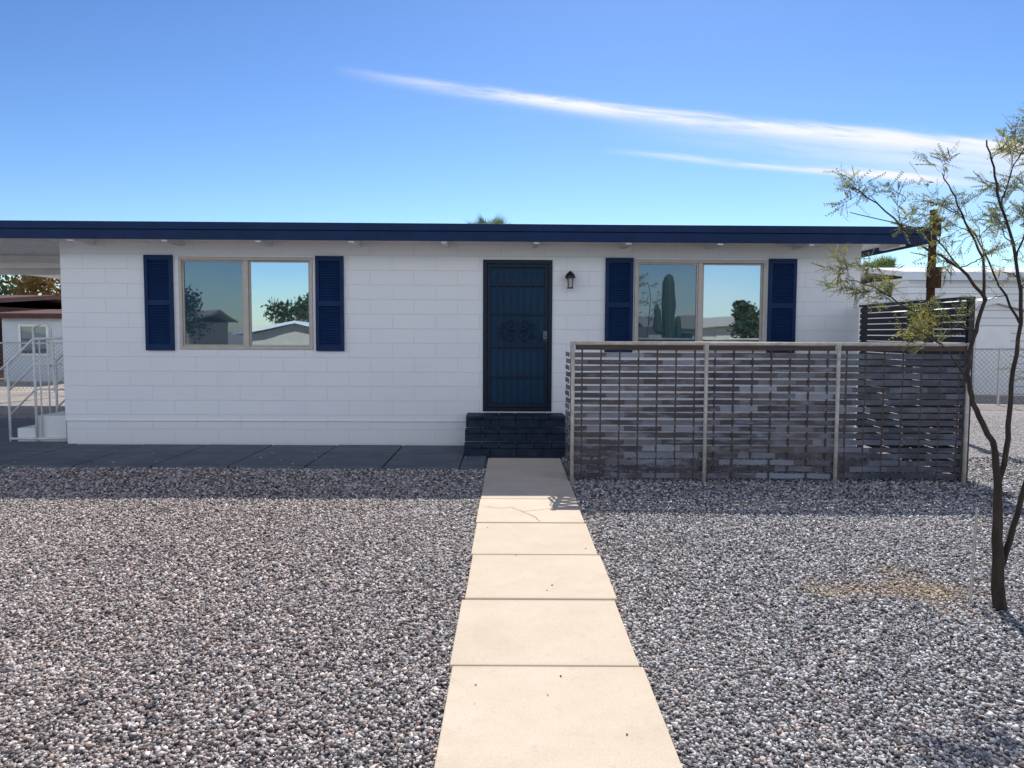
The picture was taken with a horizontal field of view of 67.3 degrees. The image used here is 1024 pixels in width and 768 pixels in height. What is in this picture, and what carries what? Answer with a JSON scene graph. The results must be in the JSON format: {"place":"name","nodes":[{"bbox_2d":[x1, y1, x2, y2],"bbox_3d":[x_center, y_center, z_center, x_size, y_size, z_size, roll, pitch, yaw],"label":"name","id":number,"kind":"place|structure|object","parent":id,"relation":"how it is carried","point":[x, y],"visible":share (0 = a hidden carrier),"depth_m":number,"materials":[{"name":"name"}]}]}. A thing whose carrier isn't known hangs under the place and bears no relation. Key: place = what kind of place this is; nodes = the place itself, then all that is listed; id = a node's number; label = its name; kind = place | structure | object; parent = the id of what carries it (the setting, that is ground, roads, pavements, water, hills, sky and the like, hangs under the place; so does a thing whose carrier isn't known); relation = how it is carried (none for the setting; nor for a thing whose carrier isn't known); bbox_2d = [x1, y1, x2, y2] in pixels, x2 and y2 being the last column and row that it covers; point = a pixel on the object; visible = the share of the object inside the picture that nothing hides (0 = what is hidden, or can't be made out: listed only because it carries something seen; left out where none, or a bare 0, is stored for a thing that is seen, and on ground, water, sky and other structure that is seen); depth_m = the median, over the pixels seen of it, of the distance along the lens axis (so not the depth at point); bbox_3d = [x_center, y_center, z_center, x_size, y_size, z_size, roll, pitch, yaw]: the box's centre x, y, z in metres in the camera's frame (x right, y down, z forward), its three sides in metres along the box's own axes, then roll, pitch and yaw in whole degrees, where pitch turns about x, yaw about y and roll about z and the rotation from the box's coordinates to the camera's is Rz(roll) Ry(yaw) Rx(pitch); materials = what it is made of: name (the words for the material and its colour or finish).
{"place":"outdoors","nodes":[
{"label":"outdoors","id":0,"kind":"place"},
{"bbox_2d":[59,242,860,420],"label":"walls","id":1,"kind":"structure","parent":0,"point":[413,326],"depth_m":10.78,"materials":[{"name":"white brick"}]},
{"bbox_2d":[143,255,174,349],"bbox_3d":[-4.890,-1.125,10.670,0.390,1.315,0.042,0,4,-1],"label":"shutter","id":2,"kind":"object","parent":1,"relation":"attached to","point":[159,304],"visible":1,"depth_m":10.66,"materials":[{"name":"blue paint"}]},
{"bbox_2d":[178,257,313,349],"bbox_3d":[-3.701,-1.123,10.749,1.847,1.276,0.110,0,4,-1],"label":"window frame","id":3,"kind":"object","parent":1,"relation":"attached to","point":[246,299],"visible":1,"depth_m":10.72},
{"bbox_2d":[184,262,242,344],"bbox_3d":[-4.142,-1.125,10.741,0.881,1.192,0.001,0,4,-1],"label":"window glass","id":4,"kind":"object","parent":3,"relation":"in","point":[213,305],"visible":1,"depth_m":10.74,"materials":[{"name":"clear glass"}]},
{"bbox_2d":[250,262,309,346],"bbox_3d":[-3.261,-1.123,10.774,0.882,1.192,0.001,0,4,-1],"label":"window glass","id":5,"kind":"object","parent":3,"relation":"in","point":[279,303],"visible":1,"depth_m":10.77,"materials":[{"name":"clear glass"}]},
{"bbox_2d":[315,256,344,350],"bbox_3d":[-2.535,-1.117,10.711,0.390,1.315,0.042,0,4,-1],"label":"shutter","id":6,"kind":"object","parent":1,"relation":"attached to","point":[329,290],"visible":1,"depth_m":10.70,"materials":[{"name":"blue paint"}]},
{"bbox_2d":[483,260,552,410],"bbox_3d":[0.077,-0.674,10.825,0.966,2.120,0.070,0,4,-1],"label":"security door","id":7,"kind":"structure","parent":1,"relation":"attached to","point":[547,265],"depth_m":10.79,"materials":[{"name":"black metal"}]},
{"bbox_2d":[487,264,547,407],"bbox_3d":[0.076,-0.676,10.844,0.950,2.122,0.001,0,4,-1],"label":"security door screen","id":8,"kind":"object","parent":7,"relation":"attached to","point":[493,306],"visible":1,"depth_m":10.84,"materials":[{"name":"metal"}]},
{"bbox_2d":[543,331,546,340],"bbox_3d":[0.465,-0.668,10.762,0.060,0.140,0.082,0,4,-1],"label":"door handle","id":9,"kind":"object","parent":7,"relation":"attached to","point":[544,335],"visible":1,"depth_m":10.79,"materials":[{"name":"silver metal"}]},
{"bbox_2d":[565,271,574,288],"bbox_3d":[0.807,-1.448,10.678,0.144,0.250,0.179,0,4,-1],"label":"wall lantern","id":10,"kind":"object","parent":1,"relation":"attached to","point":[569,276],"depth_m":10.63,"materials":[{"name":"black metal"}]},
{"bbox_2d":[604,258,633,351],"bbox_3d":[1.499,-1.103,10.781,0.390,1.315,0.042,0,4,-1],"label":"shutter","id":11,"kind":"object","parent":1,"relation":"attached to","point":[619,277],"visible":0.81,"depth_m":10.76,"materials":[{"name":"blue paint"}]},
{"bbox_2d":[633,260,766,351],"bbox_3d":[2.645,-1.102,10.860,1.856,1.276,0.110,0,4,-1],"label":"window frame","id":12,"kind":"object","parent":1,"relation":"attached to","point":[700,264],"visible":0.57,"depth_m":10.82,"materials":[{"name":"beige metal"}]},
{"bbox_2d":[638,265,696,341],"bbox_3d":[2.202,-1.103,10.851,0.886,1.192,0.001,0,4,-1],"label":"window glass","id":13,"kind":"object","parent":12,"relation":"in","point":[667,303],"visible":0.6,"depth_m":10.85,"materials":[{"name":"clear glass"}]},
{"bbox_2d":[703,265,760,346],"bbox_3d":[3.088,-1.102,10.885,0.886,1.192,0.001,0,4,-1],"label":"window glass","id":14,"kind":"object","parent":12,"relation":"in","point":[731,305],"visible":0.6,"depth_m":10.88,"materials":[{"name":"clear glass"}]},
{"bbox_2d":[766,259,797,352],"bbox_3d":[3.792,-1.096,10.821,0.393,1.315,0.042,0,4,-1],"label":"shutter","id":15,"kind":"object","parent":1,"relation":"attached to","point":[781,303],"visible":0.82,"depth_m":10.80,"materials":[{"name":"blue paint"}]},
{"bbox_3d":[-0.446,-2.510,14.787,11.730,0.220,9.400,0,4,-1],"label":"roof","id":16,"kind":"object","parent":1,"relation":"on","visible":0},
{"bbox_2d":[0,220,931,257],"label":"fascia","id":17,"kind":"structure","parent":16,"relation":"attached to","point":[436,232],"depth_m":10.09,"materials":[{"name":"blue paint"}]},
{"bbox_2d":[58,239,905,250],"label":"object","id":18,"kind":"object","parent":16,"relation":"attached to","point":[445,244],"visible":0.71,"depth_m":10.65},
{"bbox_2d":[0,378,1023,767],"bbox_3d":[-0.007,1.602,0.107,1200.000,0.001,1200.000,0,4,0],"label":"ground","id":19,"kind":"structure","parent":0,"point":[992,414],"depth_m":4.44,"materials":[{"name":"grey gravel"}]},
{"bbox_2d":[0,275,38,294],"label":"shade tree","id":20,"kind":"object","parent":19,"relation":"on","point":[4,289],"visible":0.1,"depth_m":38.59,"materials":[{"name":"green plant"}]},
{"bbox_2d":[0,307,61,377],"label":"walls","id":21,"kind":"structure","parent":19,"relation":"on","point":[6,309],"depth_m":25.72,"materials":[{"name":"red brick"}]},
{"bbox_2d":[0,295,61,308],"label":"roof","id":22,"kind":"structure","parent":21,"relation":"on","point":[36,301],"depth_m":28.55,"materials":[{"name":"brown"}]},
{"bbox_2d":[0,341,63,391],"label":"chain link fence","id":23,"kind":"object","parent":19,"relation":"on","point":[53,354],"visible":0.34,"depth_m":20.01,"materials":[{"name":"metal"}]},
{"bbox_2d":[2,318,63,381],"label":"walls","id":24,"kind":"structure","parent":19,"relation":"on","point":[9,329],"depth_m":24.19,"materials":[{"name":"white"}]},
{"bbox_2d":[0,309,61,317],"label":"roof","id":25,"kind":"structure","parent":24,"relation":"on","point":[51,313],"depth_m":23.82,"materials":[{"name":"brown"}]},
{"bbox_2d":[18,324,49,355],"bbox_3d":[-14.994,-1.378,24.140,0.940,0.990,0.047,0,4,0],"label":"window frame","id":26,"kind":"object","parent":24,"relation":"attached to","point":[32,325],"visible":0.49,"depth_m":24.11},
{"bbox_2d":[21,326,46,353],"bbox_3d":[-14.994,-1.379,24.146,0.800,0.850,0.001,0,4,0],"label":"window glass","id":27,"kind":"object","parent":26,"relation":"in","point":[26,333],"visible":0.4,"depth_m":24.14,"materials":[{"name":"clear glass"}]},
{"bbox_2d":[0,238,67,443],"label":"carport","id":28,"kind":"object","parent":19,"relation":"on","point":[31,256],"visible":0.12,"depth_m":12.78,"materials":[{"name":"white paint"}]},
{"bbox_2d":[0,322,67,441],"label":"side stair railing","id":29,"kind":"object","parent":28,"relation":"on","point":[50,426],"visible":0.44,"depth_m":11.01,"materials":[{"name":"white metal"}]},
{"bbox_2d":[7,275,60,295],"bbox_3d":[-19.892,-3.352,35.635,5.744,5.145,5.486,-1,4,-22],"label":"shade tree","id":30,"kind":"object","parent":19,"relation":"on","point":[32,283],"visible":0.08,"depth_m":33.42,"materials":[{"name":"orange plant"}]},
{"bbox_2d":[0,443,486,469],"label":"paver walkway","id":31,"kind":"structure","parent":19,"relation":"on","point":[220,455],"depth_m":9.71,"materials":[{"name":"concrete"}]},
{"bbox_2d":[64,419,853,446],"bbox_3d":[-0.749,0.434,14.977,11.174,0.386,8.224,0,4,-1],"label":"foundation","id":32,"kind":"object","parent":19,"relation":"on","point":[343,432],"visible":0.24,"depth_m":10.86,"materials":[{"name":"white concrete"}]},
{"bbox_2d":[468,211,509,223],"bbox_3d":[-0.936,-3.488,29.762,2.448,6.343,2.409,0,4,0],"label":"palm tree","id":33,"kind":"object","parent":19,"relation":"on","point":[494,221],"visible":0.1,"depth_m":29.38,"materials":[{"name":"green plant"}]},
{"bbox_2d":[464,413,568,457],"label":"front steps","id":34,"kind":"structure","parent":19,"relation":"on","point":[540,447],"depth_m":10.11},
{"bbox_2d":[564,341,971,484],"bbox_3d":[2.729,0.318,8.381,4.279,1.551,0.416,0,4,0],"label":"wood slat fence","id":35,"kind":"object","parent":19,"relation":"on","point":[825,439],"visible":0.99,"depth_m":8.22,"materials":[{"name":"grey wood"}]},
{"bbox_2d":[861,254,903,267],"bbox_3d":[14.253,-2.677,29.891,2.271,4.847,2.067,-3,5,-38],"label":"palm tree","id":36,"kind":"object","parent":19,"relation":"on","point":[888,263],"visible":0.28,"depth_m":29.36,"materials":[{"name":"green plant"}]},
{"bbox_2d":[856,297,975,482],"bbox_3d":[4.900,-0.004,9.565,0.100,2.035,2.550,0,4,0],"label":"dark slat fence","id":37,"kind":"object","parent":19,"relation":"on","point":[865,315],"visible":0.38,"depth_m":9.40,"materials":[{"name":"grey wood"}]},
{"bbox_2d":[809,105,1023,611],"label":"mesquite tree","id":38,"kind":"object","parent":19,"relation":"on","point":[1000,553],"visible":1,"depth_m":4.45,"materials":[{"name":"green plant"}]},
{"bbox_2d":[921,209,941,426],"bbox_3d":[6.985,-1.030,12.938,0.320,3.750,0.240,0,4,0],"label":"utility pole","id":39,"kind":"object","parent":19,"relation":"on","point":[933,281],"visible":0.38,"depth_m":12.81,"materials":[{"name":"brown wood"}]},
{"bbox_2d":[857,278,1023,379],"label":"walls","id":40,"kind":"structure","parent":19,"relation":"on","point":[912,289],"depth_m":23.36,"materials":[{"name":"white paint"}]},
{"bbox_2d":[879,297,1023,395],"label":"garden shed","id":41,"kind":"structure","parent":19,"relation":"on","point":[998,325],"depth_m":20.19,"materials":[{"name":"white"}]},
{"bbox_2d":[973,326,1010,394],"bbox_3d":[12.603,-0.615,20.224,0.900,1.800,0.047,0,4,0],"label":"door","id":42,"kind":"structure","parent":41,"relation":"in","point":[987,336],"depth_m":20.20,"materials":[{"name":"white paint"}]},
{"bbox_2d":[884,347,1023,404],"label":"chain link fence","id":43,"kind":"object","parent":19,"relation":"on","point":[1000,349],"visible":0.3,"depth_m":17.51,"materials":[{"name":"metal"}]},
{"bbox_2d":[0,0,1023,294],"label":"sky","id":44,"kind":"structure","parent":0,"point":[607,112],"materials":[{"name":"blue"}]},
{"bbox_2d":[434,458,681,767],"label":"concrete path","id":45,"kind":"structure","parent":0,"point":[524,639],"depth_m":3.80,"materials":[{"name":"beige concrete"}]},
{"bbox_2d":[861,244,878,250],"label":"roof deck","id":46,"kind":"structure","parent":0,"point":[864,247],"depth_m":11.37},
{"bbox_2d":[860,268,1023,283],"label":"roof","id":47,"kind":"structure","parent":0,"point":[899,272],"depth_m":24.61,"materials":[{"name":"white metal"}]},
{"bbox_2d":[902,272,1023,280],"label":"gutter","id":48,"kind":"object","parent":47,"relation":"attached to","point":[920,276],"visible":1,"depth_m":22.97,"materials":[{"name":"white metal"}]}
]}

